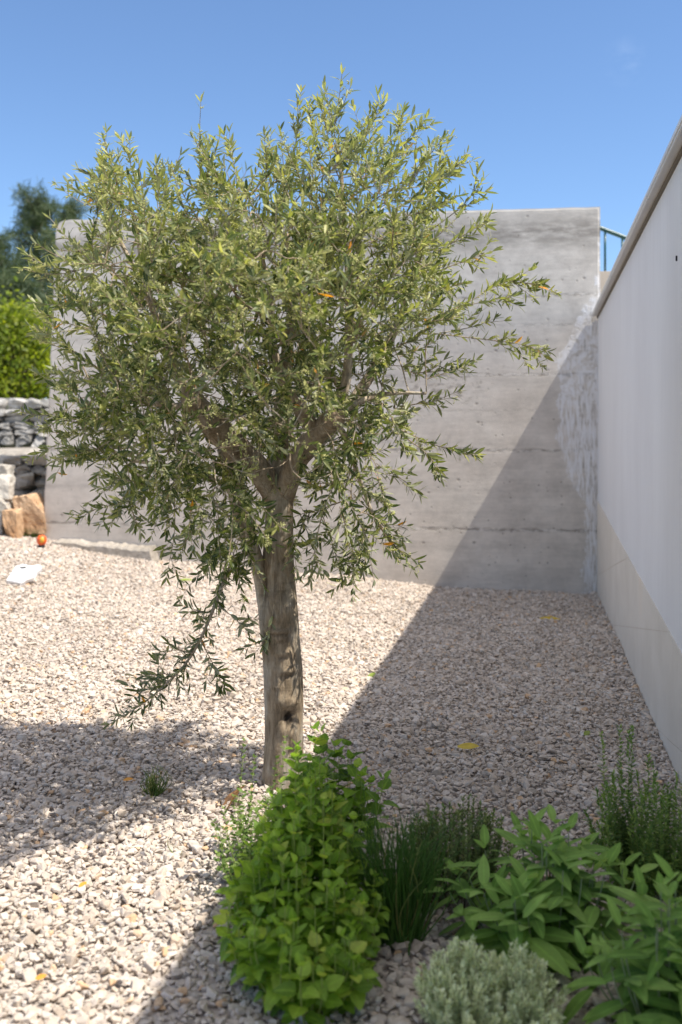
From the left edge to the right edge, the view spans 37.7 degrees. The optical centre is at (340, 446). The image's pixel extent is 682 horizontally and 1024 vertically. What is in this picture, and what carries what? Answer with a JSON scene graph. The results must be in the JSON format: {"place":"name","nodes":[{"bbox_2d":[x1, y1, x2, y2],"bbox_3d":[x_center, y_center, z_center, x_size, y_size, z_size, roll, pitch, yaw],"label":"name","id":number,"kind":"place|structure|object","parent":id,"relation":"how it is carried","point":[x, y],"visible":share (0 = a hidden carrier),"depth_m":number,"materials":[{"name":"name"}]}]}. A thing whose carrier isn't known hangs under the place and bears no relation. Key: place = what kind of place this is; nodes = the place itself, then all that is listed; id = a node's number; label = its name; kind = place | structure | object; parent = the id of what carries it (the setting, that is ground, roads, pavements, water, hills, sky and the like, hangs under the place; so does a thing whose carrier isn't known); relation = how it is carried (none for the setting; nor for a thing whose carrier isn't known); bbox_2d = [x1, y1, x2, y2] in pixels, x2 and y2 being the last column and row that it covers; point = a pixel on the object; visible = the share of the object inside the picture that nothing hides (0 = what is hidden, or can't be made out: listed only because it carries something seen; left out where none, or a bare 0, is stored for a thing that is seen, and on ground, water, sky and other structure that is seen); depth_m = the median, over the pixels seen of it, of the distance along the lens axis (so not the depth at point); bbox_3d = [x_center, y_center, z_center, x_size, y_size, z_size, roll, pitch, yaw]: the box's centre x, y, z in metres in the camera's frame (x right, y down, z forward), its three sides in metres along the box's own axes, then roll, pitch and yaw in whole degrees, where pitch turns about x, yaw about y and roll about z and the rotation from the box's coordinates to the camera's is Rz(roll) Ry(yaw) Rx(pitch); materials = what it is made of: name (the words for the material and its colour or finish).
{"place":"outdoors","nodes":[
{"label":"outdoors","id":0,"kind":"place"},
{"bbox_2d":[0,407,40,447],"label":"hillside","id":1,"kind":"structure","parent":0,"point":[14,435],"depth_m":11.63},
{"bbox_2d":[0,398,48,446],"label":"dry stone wall","id":2,"kind":"structure","parent":1,"relation":"on","point":[12,425],"depth_m":11.41,"materials":[{"name":"grey stone"}]},
{"bbox_2d":[0,276,51,399],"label":"bush","id":3,"kind":"object","parent":1,"relation":"on","point":[16,380],"visible":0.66,"depth_m":13.06,"materials":[{"name":"green plant"}]},
{"bbox_2d":[0,268,52,368],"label":"pine tree","id":4,"kind":"object","parent":1,"relation":"on","point":[26,286],"visible":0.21,"depth_m":16.75,"materials":[{"name":"green plant"}]},
{"bbox_2d":[0,226,52,305],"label":"pine tree","id":5,"kind":"object","parent":1,"relation":"on","point":[5,257],"visible":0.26,"depth_m":17.95,"materials":[{"name":"green plant"}]},
{"bbox_2d":[2,178,64,305],"bbox_3d":[-6.025,-2.996,20.125,2.085,4.679,2.118,0,0,42],"label":"pine tree","id":6,"kind":"object","parent":1,"relation":"on","point":[34,218],"visible":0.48,"depth_m":19.78,"materials":[{"name":"green plant"}]},
{"bbox_2d":[42,193,95,294],"bbox_3d":[-6.427,-3.486,24.074,2.061,5.380,2.155,0,0,0],"label":"pine tree","id":7,"kind":"object","parent":1,"relation":"on","point":[71,212],"visible":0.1,"depth_m":23.83,"materials":[{"name":"green plant"}]},
{"bbox_2d":[600,271,610,293],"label":"landing wall","id":8,"kind":"structure","parent":1,"relation":"on","point":[604,275],"depth_m":9.42,"materials":[{"name":"white paint"}]},
{"bbox_2d":[600,226,625,270],"bbox_3d":[3.030,-1.890,9.600,1.754,0.707,0.042,0,0,0],"label":"railing","id":9,"kind":"object","parent":8,"relation":"on","point":[613,233],"visible":0.2,"depth_m":9.59,"materials":[{"name":"silver metal"}]},
{"bbox_2d":[0,447,46,463],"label":"path","id":10,"kind":"structure","parent":0,"point":[13,451],"depth_m":10.28,"materials":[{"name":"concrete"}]},
{"bbox_2d":[0,486,681,1023],"bbox_3d":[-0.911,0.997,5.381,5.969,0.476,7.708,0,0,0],"label":"gravel","id":11,"kind":"structure","parent":0,"point":[448,635],"depth_m":4.09,"materials":[{"name":"beige gravel"}]},
{"bbox_2d":[0,515,5,535],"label":"stone","id":12,"kind":"object","parent":11,"relation":"on","point":[2,531],"visible":0.3,"depth_m":8.83,"materials":[{"name":"grey stone"}]},
{"bbox_2d":[0,495,13,514],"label":"stone","id":13,"kind":"object","parent":12,"relation":"on","point":[6,504],"visible":0.47,"depth_m":8.87,"materials":[{"name":"white stone"}]},
{"bbox_2d":[0,474,15,499],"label":"stone","id":14,"kind":"object","parent":13,"relation":"on","point":[7,483],"visible":0.99,"depth_m":8.92,"materials":[{"name":"white stone"}]},
{"bbox_2d":[0,464,15,473],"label":"stone","id":15,"kind":"object","parent":14,"relation":"on","point":[6,469],"visible":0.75,"depth_m":9.01,"materials":[{"name":"white stone"}]},
{"bbox_2d":[2,508,24,537],"bbox_3d":[-2.911,0.697,8.899,0.156,0.295,0.232,0,0,0],"label":"stone","id":16,"kind":"object","parent":11,"relation":"on","point":[13,522],"visible":0.78,"depth_m":8.80,"materials":[{"name":"beige stone"}]},
{"bbox_2d":[0,454,46,498],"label":"dry stone wall","id":17,"kind":"structure","parent":11,"relation":"on","point":[29,475],"depth_m":9.49,"materials":[{"name":"grey stone"}]},
{"bbox_2d":[7,564,41,584],"bbox_3d":[-2.284,0.926,7.218,0.230,0.144,0.143,0,0,0],"label":"white slab","id":18,"kind":"object","parent":11,"relation":"on","point":[22,574],"depth_m":7.21,"materials":[{"name":"stone"}]},
{"bbox_2d":[12,493,46,533],"bbox_3d":[-2.787,0.604,9.079,0.297,0.369,0.303,0,0,0],"label":"stone","id":19,"kind":"object","parent":11,"relation":"on","point":[31,505],"visible":0.84,"depth_m":8.95,"materials":[{"name":"beige stone"}]},
{"bbox_2d":[23,528,41,537],"bbox_3d":[-2.796,0.777,9.002,0.324,0.110,0.209,0,0,-14],"label":"grass tuft","id":20,"kind":"object","parent":11,"relation":"on","point":[32,535],"visible":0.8,"depth_m":8.97,"materials":[{"name":"green plant"}]},
{"bbox_2d":[35,974,46,979],"bbox_3d":[-0.670,1.183,2.233,0.025,0.006,0.015,0,0,0],"label":"fallen leaf","id":21,"kind":"object","parent":11,"relation":"on","point":[40,976],"visible":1,"depth_m":2.23,"materials":[{"name":"yellow plant"}]},
{"bbox_2d":[36,535,46,546],"bbox_3d":[-2.547,0.802,8.506,0.086,0.104,0.093,0,0,0],"label":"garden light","id":22,"kind":"object","parent":11,"relation":"on","point":[41,540],"visible":1,"depth_m":8.48,"materials":[{"name":"orange glass"}]},
{"bbox_2d":[140,764,171,797],"bbox_3d":[-0.628,1.140,3.407,0.108,0.103,0.121,0,0,-16],"label":"grass tuft","id":23,"kind":"object","parent":11,"relation":"on","point":[152,786],"visible":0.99,"depth_m":3.40,"materials":[{"name":"green plant"}]},
{"bbox_2d":[221,784,246,809],"bbox_3d":[-0.365,1.169,3.329,0.062,0.071,0.113,0,0,20],"label":"fallen leaf","id":24,"kind":"object","parent":11,"relation":"on","point":[230,797],"visible":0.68,"depth_m":3.33,"materials":[{"name":"brown plant"}]},
{"bbox_2d":[211,735,288,883],"bbox_3d":[-0.241,1.020,2.775,0.236,0.381,0.413,0,0,0],"label":"oregano","id":25,"kind":"object","parent":11,"relation":"on","point":[240,832],"visible":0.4,"depth_m":2.77,"materials":[{"name":"green plant"}]},
{"bbox_2d":[10,63,561,790],"bbox_3d":[-0.253,0.011,3.342,1.485,2.589,1.637,0,0,43],"label":"olive tree","id":26,"kind":"object","parent":11,"relation":"on","point":[322,257],"visible":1,"depth_m":3.12,"materials":[{"name":"green plant"}]},
{"bbox_2d":[212,739,389,1023],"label":"lemon balm","id":27,"kind":"object","parent":11,"relation":"on","point":[318,931],"visible":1,"depth_m":2.24,"materials":[{"name":"green plant"}]},
{"bbox_2d":[43,207,599,594],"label":"concrete wall","id":28,"kind":"structure","parent":11,"relation":"on","point":[517,509],"depth_m":8.27,"materials":[{"name":"grey concrete"}]},
{"bbox_2d":[274,721,400,866],"bbox_3d":[-0.021,1.000,2.831,0.370,0.424,0.304,0,0,0],"label":"lemon balm","id":29,"kind":"object","parent":11,"relation":"on","point":[355,796],"visible":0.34,"depth_m":2.85,"materials":[{"name":"green plant"}]},
{"bbox_2d":[365,905,377,935],"bbox_3d":[0.076,1.151,2.395,0.054,0.114,0.076,0,0,-7],"label":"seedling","id":30,"kind":"object","parent":11,"relation":"on","point":[368,908],"visible":0.09,"depth_m":2.41,"materials":[{"name":"green plant"}]},
{"bbox_2d":[331,785,470,955],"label":"chives","id":31,"kind":"object","parent":11,"relation":"on","point":[401,888],"visible":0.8,"depth_m":2.43,"materials":[{"name":"green plant"}]},
{"bbox_2d":[421,807,484,815],"bbox_3d":[0.366,1.183,3.246,0.213,0.010,0.063,0,0,0],"label":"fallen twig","id":32,"kind":"object","parent":11,"relation":"on","point":[448,813],"visible":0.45,"depth_m":3.25,"materials":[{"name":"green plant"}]},
{"bbox_2d":[394,793,521,912],"bbox_3d":[0.317,1.074,2.663,0.359,0.288,0.270,0,0,0],"label":"thyme","id":33,"kind":"object","parent":11,"relation":"on","point":[455,838],"visible":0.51,"depth_m":2.64,"materials":[{"name":"green plant"}]},
{"bbox_2d":[457,743,478,748],"bbox_3d":[0.495,1.163,3.886,0.084,0.016,0.037,0,0,0],"label":"fallen leaf","id":34,"kind":"object","parent":11,"relation":"on","point":[467,745],"visible":1,"depth_m":3.89,"materials":[{"name":"yellow plant"}]},
{"bbox_2d":[413,935,570,1023],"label":"silver thyme","id":35,"kind":"object","parent":11,"relation":"on","point":[459,987],"visible":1,"depth_m":2.03,"materials":[{"name":"green plant"}]},
{"bbox_2d":[420,804,668,986],"bbox_3d":[0.513,1.089,2.420,0.554,0.435,0.491,0,0,-28],"label":"sage","id":36,"kind":"object","parent":11,"relation":"on","point":[534,911],"visible":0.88,"depth_m":2.35,"materials":[{"name":"green plant"}]},
{"bbox_2d":[540,616,558,618],"bbox_3d":[1.427,1.169,6.814,0.151,0.021,0.032,0,0,-4],"label":"fallen leaf","id":37,"kind":"object","parent":11,"relation":"on","point":[548,617],"visible":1,"depth_m":6.82,"materials":[{"name":"yellow plant"}]},
{"bbox_2d":[561,852,681,1023],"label":"sage","id":38,"kind":"object","parent":11,"relation":"on","point":[646,976],"visible":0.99,"depth_m":2.03,"materials":[{"name":"green plant"}]},
{"bbox_2d":[582,723,681,899],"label":"savory","id":39,"kind":"object","parent":11,"relation":"on","point":[643,844],"visible":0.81,"depth_m":2.71,"materials":[{"name":"green plant"}]},
{"bbox_2d":[592,115,681,783],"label":"rendered wall","id":40,"kind":"structure","parent":11,"relation":"on","point":[637,311],"depth_m":4.59,"materials":[{"name":"white plaster"},{"name":"cream stone"},{"name":"metal"}]},
{"bbox_2d":[0,0,681,398],"label":"sky","id":41,"kind":"structure","parent":0,"point":[564,103],"materials":[{"name":"blue"}]}
]}

